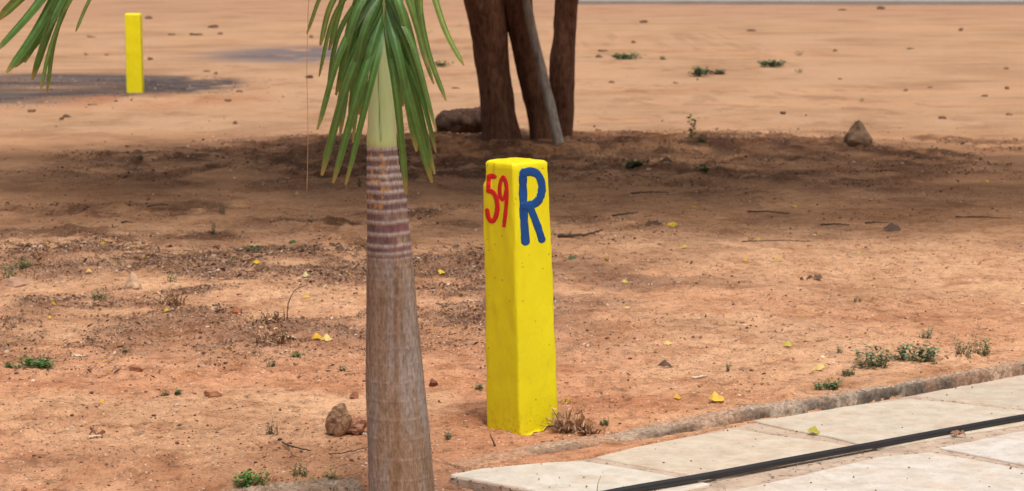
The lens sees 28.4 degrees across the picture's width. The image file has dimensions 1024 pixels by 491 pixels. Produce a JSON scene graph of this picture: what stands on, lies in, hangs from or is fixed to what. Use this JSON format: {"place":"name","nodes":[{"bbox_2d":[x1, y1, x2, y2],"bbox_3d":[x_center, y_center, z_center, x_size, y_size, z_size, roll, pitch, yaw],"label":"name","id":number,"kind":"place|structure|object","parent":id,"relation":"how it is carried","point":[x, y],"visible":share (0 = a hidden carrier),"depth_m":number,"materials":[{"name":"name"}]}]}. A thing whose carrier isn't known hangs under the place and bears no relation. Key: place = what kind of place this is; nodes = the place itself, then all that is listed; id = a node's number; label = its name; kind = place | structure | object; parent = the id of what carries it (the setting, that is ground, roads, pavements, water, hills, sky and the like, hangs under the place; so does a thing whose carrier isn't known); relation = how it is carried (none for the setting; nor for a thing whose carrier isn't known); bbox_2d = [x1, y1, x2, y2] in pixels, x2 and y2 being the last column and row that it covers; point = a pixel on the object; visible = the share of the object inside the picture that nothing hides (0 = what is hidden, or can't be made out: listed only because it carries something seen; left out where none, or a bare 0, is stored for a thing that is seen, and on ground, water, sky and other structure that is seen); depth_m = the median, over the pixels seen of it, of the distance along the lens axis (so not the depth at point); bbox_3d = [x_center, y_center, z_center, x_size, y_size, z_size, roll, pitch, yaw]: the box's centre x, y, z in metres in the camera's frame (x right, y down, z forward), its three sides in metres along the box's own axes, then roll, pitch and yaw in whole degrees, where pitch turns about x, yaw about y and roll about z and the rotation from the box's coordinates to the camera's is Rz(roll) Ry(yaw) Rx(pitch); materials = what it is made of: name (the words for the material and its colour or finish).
{"place":"outdoors","nodes":[
{"label":"outdoors","id":0,"kind":"place"},
{"bbox_2d":[0,0,1023,490],"bbox_3d":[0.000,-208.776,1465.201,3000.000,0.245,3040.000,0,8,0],"label":"ground","id":1,"kind":"structure","parent":0,"point":[872,62],"depth_m":14.12,"materials":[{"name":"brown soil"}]},
{"bbox_2d":[1,265,17,278],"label":"weed","id":2,"kind":"object","parent":1,"relation":"on","point":[8,275],"visible":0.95,"depth_m":11.58,"materials":[{"name":"green plant"}]},
{"bbox_2d":[4,361,21,368],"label":"weed","id":3,"kind":"object","parent":1,"relation":"on","point":[7,364],"visible":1,"depth_m":9.02,"materials":[{"name":"green plant"}]},
{"bbox_2d":[1,277,29,287],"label":"rock","id":4,"kind":"object","parent":1,"relation":"on","point":[14,282],"visible":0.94,"depth_m":11.34,"materials":[{"name":"beige stone"}]},
{"bbox_2d":[14,257,31,267],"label":"weed","id":5,"kind":"object","parent":1,"relation":"on","point":[23,263],"visible":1,"depth_m":11.91,"materials":[{"name":"green plant"}]},
{"bbox_2d":[16,356,55,368],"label":"weed","id":6,"kind":"object","parent":1,"relation":"on","point":[41,362],"visible":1,"depth_m":9.03,"materials":[{"name":"green plant"}]},
{"bbox_2d":[71,354,85,356],"bbox_3d":[-1.988,0.504,9.281,0.073,0.021,0.018,-6,10,-34],"label":"stick","id":7,"kind":"object","parent":1,"relation":"on","point":[75,355],"visible":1,"depth_m":9.27,"materials":[{"name":"beige wood"}]},
{"bbox_2d":[88,435,101,438],"bbox_3d":[-1.597,0.731,7.742,0.054,0.016,0.020,-3,9,-19],"label":"stick","id":8,"kind":"object","parent":1,"relation":"on","point":[91,437],"visible":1,"depth_m":7.73,"materials":[{"name":"beige wood"}]},
{"bbox_2d":[89,429,104,434],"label":"fallen leaf","id":9,"kind":"object","parent":1,"relation":"on","point":[102,431],"visible":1,"depth_m":7.80,"materials":[{"name":"brown plant"}]},
{"bbox_2d":[91,289,106,300],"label":"weed","id":10,"kind":"object","parent":1,"relation":"on","point":[98,295],"visible":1,"depth_m":10.86,"materials":[{"name":"green plant"}]},
{"bbox_2d":[123,271,140,289],"bbox_3d":[-2.096,0.210,11.189,0.090,0.140,0.065,2,9,16],"label":"rock","id":11,"kind":"object","parent":1,"relation":"on","point":[132,282],"visible":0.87,"depth_m":11.17,"materials":[{"name":"beige stone"}]},
{"bbox_2d":[125,13,143,92],"bbox_3d":[-5.014,-2.491,26.878,0.214,1.183,0.213,0,8,0],"label":"marker post","id":12,"kind":"object","parent":1,"relation":"on","point":[134,54],"visible":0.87,"depth_m":26.77,"materials":[{"name":"yellow paint"}]},
{"bbox_2d":[128,364,142,371],"bbox_3d":[-1.662,0.543,8.935,0.068,0.038,0.045,0,8,0],"label":"rock","id":13,"kind":"object","parent":1,"relation":"on","point":[132,367],"visible":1,"depth_m":8.92,"materials":[{"name":"brown stone"}]},
{"bbox_2d":[132,154,143,160],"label":"weed","id":14,"kind":"object","parent":1,"relation":"on","point":[141,157],"visible":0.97,"depth_m":17.83,"materials":[{"name":"green plant"}]},
{"bbox_2d":[136,278,196,307],"bbox_3d":[-1.794,0.239,10.632,0.293,0.152,0.255,3,9,23],"label":"dry weed","id":15,"kind":"object","parent":1,"relation":"on","point":[171,300],"visible":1,"depth_m":10.63,"materials":[{"name":"beige plant"}]},
{"bbox_2d":[204,390,221,396],"bbox_3d":[-1.249,0.619,8.453,0.072,0.033,0.051,-4,9,-23],"label":"rock","id":16,"kind":"object","parent":1,"relation":"on","point":[210,393],"visible":1,"depth_m":8.43,"materials":[{"name":"brown stone"}]},
{"bbox_2d":[208,24,218,27],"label":"clod","id":17,"kind":"object","parent":1,"relation":"on","point":[214,26],"visible":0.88,"depth_m":51.11,"materials":[{"name":"beige soil"}]},
{"bbox_2d":[0,0,463,490],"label":"palm tree","id":18,"kind":"object","parent":1,"relation":"on","point":[378,41],"visible":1,"depth_m":6.70,"materials":[{"name":"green plant"}]},
{"bbox_2d":[232,308,241,313],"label":"rock","id":19,"kind":"object","parent":1,"relation":"on","point":[236,310],"visible":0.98,"depth_m":10.42,"materials":[{"name":"orange stone"}]},
{"bbox_2d":[232,465,270,487],"bbox_3d":[-0.918,0.819,7.163,0.144,0.072,0.104,0,8,0],"label":"weed","id":20,"kind":"object","parent":1,"relation":"on","point":[246,479],"visible":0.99,"depth_m":7.16,"materials":[{"name":"green plant"}]},
{"bbox_2d":[244,243,260,250],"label":"weed","id":21,"kind":"object","parent":1,"relation":"on","point":[255,248],"visible":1,"depth_m":12.66,"materials":[{"name":"green plant"}]},
{"bbox_2d":[245,302,292,323],"bbox_3d":[-1.198,0.344,10.094,0.188,0.107,0.262,-6,10,-36],"label":"dry weed","id":22,"kind":"object","parent":1,"relation":"on","point":[265,318],"visible":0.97,"depth_m":10.10,"materials":[{"name":"beige plant"}]},
{"bbox_2d":[266,358,274,366],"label":"weed","id":23,"kind":"object","parent":1,"relation":"on","point":[272,365],"visible":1,"depth_m":9.14,"materials":[{"name":"green plant"}]},
{"bbox_2d":[264,418,279,434],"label":"weed","id":24,"kind":"object","parent":1,"relation":"on","point":[270,428],"visible":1,"depth_m":7.79,"materials":[{"name":"green plant"}]},
{"bbox_2d":[247,318,305,344],"bbox_3d":[-1.135,0.404,9.685,0.281,0.134,0.313,-6,10,-36],"label":"dry weed","id":25,"kind":"object","parent":1,"relation":"on","point":[278,337],"visible":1,"depth_m":9.65,"materials":[{"name":"beige plant"}]},
{"bbox_2d":[226,476,362,490],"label":"kerb","id":26,"kind":"structure","parent":1,"relation":"on","point":[341,484],"depth_m":7.10,"materials":[{"name":"grey concrete"}]},
{"bbox_2d":[287,285,306,318],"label":"dead stem","id":27,"kind":"object","parent":1,"relation":"on","point":[290,298],"visible":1,"depth_m":10.09,"materials":[{"name":"brown plant"}]},
{"bbox_2d":[290,350,305,356],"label":"weed","id":28,"kind":"object","parent":1,"relation":"on","point":[297,354],"visible":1,"depth_m":9.37,"materials":[{"name":"green plant"}]},
{"bbox_2d":[289,461,308,477],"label":"weed","id":29,"kind":"object","parent":1,"relation":"on","point":[299,470],"visible":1,"depth_m":7.25,"materials":[{"name":"green plant"}]},
{"bbox_2d":[312,333,322,338],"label":"fallen leaf","id":30,"kind":"object","parent":1,"relation":"on","point":[316,335],"visible":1,"depth_m":9.68,"materials":[{"name":"yellow plant"}]},
{"bbox_2d":[282,441,367,454],"bbox_3d":[-0.716,0.757,7.538,0.346,0.015,0.106,2,8,15],"label":"twig","id":31,"kind":"object","parent":1,"relation":"on","point":[310,450],"visible":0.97,"depth_m":7.52,"materials":[{"name":"brown wood"}]},
{"bbox_2d":[321,333,331,340],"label":"fallen leaf","id":32,"kind":"object","parent":1,"relation":"on","point":[326,337],"visible":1,"depth_m":9.65,"materials":[{"name":"yellow plant"}]},
{"bbox_2d":[322,465,341,479],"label":"weed","id":33,"kind":"object","parent":1,"relation":"on","point":[323,475],"visible":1,"depth_m":7.18,"materials":[{"name":"green plant"}]},
{"bbox_2d":[325,403,351,436],"bbox_3d":[-0.670,0.671,7.745,0.087,0.144,0.093,-7,11,-39],"label":"rock","id":34,"kind":"object","parent":1,"relation":"on","point":[338,421],"visible":1,"depth_m":7.71,"materials":[{"name":"brown stone"}]},
{"bbox_2d":[335,245,344,249],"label":"fallen leaf","id":35,"kind":"object","parent":1,"relation":"on","point":[340,247],"visible":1,"depth_m":12.63,"materials":[{"name":"brown plant"}]},
{"bbox_2d":[349,391,358,398],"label":"rock","id":36,"kind":"object","parent":1,"relation":"on","point":[354,395],"visible":1,"depth_m":8.46,"materials":[{"name":"brown stone"}]},
{"bbox_2d":[346,416,366,435],"bbox_3d":[-0.604,0.698,7.777,0.096,0.089,0.076,0,8,0],"label":"rock","id":37,"kind":"object","parent":1,"relation":"on","point":[357,425],"visible":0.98,"depth_m":7.75,"materials":[{"name":"brown stone"}]},
{"bbox_2d":[429,378,437,386],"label":"rock","id":38,"kind":"object","parent":1,"relation":"on","point":[433,382],"visible":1,"depth_m":8.70,"materials":[{"name":"brown stone"}]},
{"bbox_2d":[434,60,453,66],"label":"weed","id":39,"kind":"object","parent":1,"relation":"on","point":[441,65],"visible":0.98,"depth_m":33.30,"materials":[{"name":"green plant"}]},
{"bbox_2d":[444,429,451,439],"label":"weed","id":40,"kind":"object","parent":1,"relation":"on","point":[447,436],"visible":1,"depth_m":7.73,"materials":[{"name":"green plant"}]},
{"bbox_2d":[435,106,481,133],"bbox_3d":[-0.512,-1.262,20.608,0.562,0.331,0.417,0,8,0],"label":"log","id":41,"kind":"object","parent":1,"relation":"on","point":[465,120],"visible":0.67,"depth_m":20.47,"materials":[{"name":"brown wood"}]},
{"bbox_2d":[471,383,483,389],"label":"weed","id":42,"kind":"object","parent":1,"relation":"on","point":[480,386],"visible":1,"depth_m":8.63,"materials":[{"name":"green plant"}]},
{"bbox_2d":[0,76,1023,490],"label":"leaf litter","id":43,"kind":"object","parent":1,"relation":"on","point":[448,288],"visible":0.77,"depth_m":11.96,"materials":[{"name":"plant"}]},
{"bbox_2d":[483,157,557,434],"bbox_3d":[0.037,0.246,7.879,0.221,1.171,0.218,-7,11,-41],"label":"marker post","id":44,"kind":"object","parent":1,"relation":"on","point":[521,386],"visible":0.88,"depth_m":7.80,"materials":[{"name":"yellow paint"}]},
{"bbox_2d":[464,0,578,140],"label":"shade tree","id":45,"kind":"object","parent":1,"relation":"on","point":[493,24],"visible":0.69,"depth_m":19.24,"materials":[{"name":"brown plant"}]},
{"bbox_2d":[522,0,563,144],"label":"wooden pole","id":46,"kind":"object","parent":1,"relation":"on","point":[551,110],"visible":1,"depth_m":18.88,"materials":[{"name":"grey wood"}]},
{"bbox_2d":[540,400,599,434],"bbox_3d":[0.214,0.666,7.855,0.262,0.125,0.294,-3,9,-18],"label":"dry weed","id":47,"kind":"object","parent":1,"relation":"on","point":[567,424],"visible":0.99,"depth_m":7.84,"materials":[{"name":"brown plant"}]},
{"bbox_2d":[557,229,602,237],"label":"twig","id":48,"kind":"object","parent":1,"relation":"on","point":[572,235],"visible":1,"depth_m":13.21,"materials":[{"name":"brown wood"}]},
{"bbox_2d":[570,419,606,436],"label":"dry weed","id":49,"kind":"object","parent":1,"relation":"on","point":[588,429],"visible":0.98,"depth_m":7.82,"materials":[{"name":"brown plant"}]},
{"bbox_2d":[600,418,608,425],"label":"weed","id":50,"kind":"object","parent":1,"relation":"on","point":[605,422],"visible":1,"depth_m":7.96,"materials":[{"name":"green plant"}]},
{"bbox_2d":[612,212,637,215],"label":"twig","id":51,"kind":"object","parent":1,"relation":"on","point":[623,213],"visible":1,"depth_m":14.42,"materials":[{"name":"brown wood"}]},
{"bbox_2d":[611,52,643,58],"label":"weed","id":52,"kind":"object","parent":1,"relation":"on","point":[622,56],"visible":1,"depth_m":35.75,"materials":[{"name":"green plant"}]},
{"bbox_2d":[622,158,648,168],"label":"weed","id":53,"kind":"object","parent":1,"relation":"on","point":[631,164],"visible":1,"depth_m":17.39,"materials":[{"name":"green plant"}]},
{"bbox_2d":[630,191,668,193],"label":"twig","id":54,"kind":"object","parent":1,"relation":"on","point":[646,192],"visible":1,"depth_m":15.72,"materials":[{"name":"brown wood"}]},
{"bbox_2d":[645,220,661,224],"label":"fallen leaf","id":55,"kind":"object","parent":1,"relation":"on","point":[650,222],"visible":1,"depth_m":13.84,"materials":[{"name":"brown plant"}]},
{"bbox_2d":[658,360,671,367],"bbox_3d":[0.685,0.530,9.064,0.064,0.033,0.032,0,8,0],"label":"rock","id":56,"kind":"object","parent":1,"relation":"on","point":[663,363],"visible":1,"depth_m":9.06,"materials":[{"name":"stone"}]},
{"bbox_2d":[667,222,677,226],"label":"fallen leaf","id":57,"kind":"object","parent":1,"relation":"on","point":[672,224],"visible":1,"depth_m":13.81,"materials":[{"name":"yellow plant"}]},
{"bbox_2d":[686,114,698,138],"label":"weed","id":58,"kind":"object","parent":1,"relation":"on","point":[691,130],"visible":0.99,"depth_m":19.45,"materials":[{"name":"green plant"}]},
{"bbox_2d":[686,65,709,76],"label":"weed","id":59,"kind":"object","parent":1,"relation":"on","point":[699,72],"visible":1,"depth_m":30.61,"materials":[{"name":"green plant"}]},
{"bbox_2d":[691,374,706,378],"bbox_3d":[0.822,0.573,8.831,0.082,0.016,0.021,-5,9,-29],"label":"stick","id":60,"kind":"object","parent":1,"relation":"on","point":[694,377],"visible":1,"depth_m":8.82,"materials":[{"name":"beige wood"}]},
{"bbox_2d":[694,136,707,142],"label":"weed","id":61,"kind":"object","parent":1,"relation":"on","point":[699,138],"visible":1,"depth_m":19.16,"materials":[{"name":"green plant"}]},
{"bbox_2d":[693,164,710,173],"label":"weed","id":62,"kind":"object","parent":1,"relation":"on","point":[703,169],"visible":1,"depth_m":17.11,"materials":[{"name":"green plant"}]},
{"bbox_2d":[706,70,724,74],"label":"weed","id":63,"kind":"object","parent":1,"relation":"on","point":[719,72],"visible":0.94,"depth_m":31.23,"materials":[{"name":"green plant"}]},
{"bbox_2d":[709,391,723,400],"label":"fallen leaf","id":64,"kind":"object","parent":1,"relation":"on","point":[714,396],"visible":1,"depth_m":8.30,"materials":[{"name":"yellow plant"}]},
{"bbox_2d":[447,359,1023,471],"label":"kerb","id":65,"kind":"structure","parent":1,"relation":"on","point":[826,401],"depth_m":8.09,"materials":[{"name":"grey concrete"}]},
{"bbox_2d":[747,210,786,213],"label":"twig","id":66,"kind":"object","parent":1,"relation":"on","point":[766,211],"visible":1,"depth_m":14.61,"materials":[{"name":"brown wood"}]},
{"bbox_2d":[757,59,785,66],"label":"weed","id":67,"kind":"object","parent":1,"relation":"on","point":[773,63],"visible":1,"depth_m":33.23,"materials":[{"name":"green plant"}]},
{"bbox_2d":[742,240,811,241],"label":"twig","id":68,"kind":"object","parent":1,"relation":"on","point":[773,240],"visible":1,"depth_m":13.04,"materials":[{"name":"brown wood"}]},
{"bbox_2d":[783,341,792,345],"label":"fallen leaf","id":69,"kind":"object","parent":1,"relation":"on","point":[788,343],"visible":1,"depth_m":9.55,"materials":[{"name":"yellow plant"}]},
{"bbox_2d":[806,274,822,279],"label":"fallen leaf","id":70,"kind":"object","parent":1,"relation":"on","point":[819,276],"visible":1,"depth_m":11.52,"materials":[{"name":"brown plant"}]},
{"bbox_2d":[813,363,824,369],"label":"fallen leaf","id":71,"kind":"object","parent":1,"relation":"on","point":[820,366],"visible":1,"depth_m":8.99,"materials":[{"name":"yellow plant"}]},
{"bbox_2d":[813,378,843,389],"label":"weed","id":72,"kind":"object","parent":1,"relation":"on","point":[832,385],"visible":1,"depth_m":8.60,"materials":[{"name":"green plant"}]},
{"bbox_2d":[820,223,848,224],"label":"twig","id":73,"kind":"object","parent":1,"relation":"on","point":[833,223],"visible":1,"depth_m":13.86,"materials":[{"name":"brown wood"}]},
{"bbox_2d":[840,364,855,376],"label":"weed","id":74,"kind":"object","parent":1,"relation":"on","point":[847,371],"visible":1,"depth_m":8.91,"materials":[{"name":"green plant"}]},
{"bbox_2d":[844,120,872,145],"bbox_3d":[3.278,-1.014,19.101,0.253,0.348,0.220,-2,8,-14],"label":"rock","id":75,"kind":"object","parent":1,"relation":"on","point":[856,133],"visible":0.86,"depth_m":19.03,"materials":[{"name":"stone"}]},
{"bbox_2d":[852,344,894,367],"bbox_3d":[1.621,0.497,9.067,0.166,0.104,0.161,5,10,32],"label":"weed","id":76,"kind":"object","parent":1,"relation":"on","point":[873,356],"visible":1,"depth_m":9.06,"materials":[{"name":"green plant"}]},
{"bbox_2d":[884,223,900,231],"bbox_3d":[2.555,-0.121,13.585,0.112,0.058,0.056,0,8,0],"label":"rock","id":77,"kind":"object","parent":1,"relation":"on","point":[890,227],"visible":1,"depth_m":13.59,"materials":[{"name":"stone"}]},
{"bbox_2d":[880,341,939,362],"bbox_3d":[1.815,0.487,9.222,0.282,0.094,0.204,0,8,0],"label":"weed","id":78,"kind":"object","parent":1,"relation":"on","point":[903,352],"visible":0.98,"depth_m":9.20,"materials":[{"name":"green plant"}]},
{"bbox_2d":[917,326,932,338],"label":"weed","id":79,"kind":"object","parent":1,"relation":"on","point":[928,332],"visible":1,"depth_m":9.78,"materials":[{"name":"green plant"}]},
{"bbox_2d":[954,334,973,357],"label":"weed","id":80,"kind":"object","parent":1,"relation":"on","point":[962,349],"visible":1,"depth_m":9.30,"materials":[{"name":"green plant"}]},
{"bbox_2d":[972,333,991,355],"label":"weed","id":81,"kind":"object","parent":1,"relation":"on","point":[986,349],"visible":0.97,"depth_m":9.43,"materials":[{"name":"green plant"}]},
{"bbox_2d":[955,216,1011,218],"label":"twig","id":82,"kind":"object","parent":1,"relation":"on","point":[981,216],"visible":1,"depth_m":14.24,"materials":[{"name":"brown wood"}]},
{"bbox_2d":[660,157,671,162],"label":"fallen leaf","id":83,"kind":"object","parent":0,"point":[666,159],"visible":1,"depth_m":17.64,"materials":[{"name":"brown plant"}]},
{"bbox_2d":[450,375,1023,490],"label":"path","id":84,"kind":"structure","parent":0,"point":[991,454],"depth_m":7.45,"materials":[{"name":"white concrete"}]},
{"bbox_2d":[491,386,1022,490],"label":"path crumbs","id":85,"kind":"object","parent":84,"relation":"on","point":[808,463],"visible":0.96,"depth_m":7.27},
{"bbox_2d":[603,414,1023,490],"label":"pipe","id":86,"kind":"object","parent":84,"relation":"on","point":[796,459],"visible":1,"depth_m":7.38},
{"bbox_2d":[808,426,819,433],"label":"fallen leaf","id":87,"kind":"object","parent":84,"relation":"on","point":[814,429],"visible":1,"depth_m":7.80,"materials":[{"name":"yellow plant"}]},
{"bbox_2d":[951,430,965,435],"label":"fallen leaf","id":88,"kind":"object","parent":84,"relation":"on","point":[956,432],"visible":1,"depth_m":7.76,"materials":[{"name":"brown plant"}]},
{"bbox_2d":[578,0,1023,4],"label":"road","id":89,"kind":"structure","parent":0,"point":[850,2],"depth_m":74.83,"materials":[{"name":"asphalt"}]}
]}

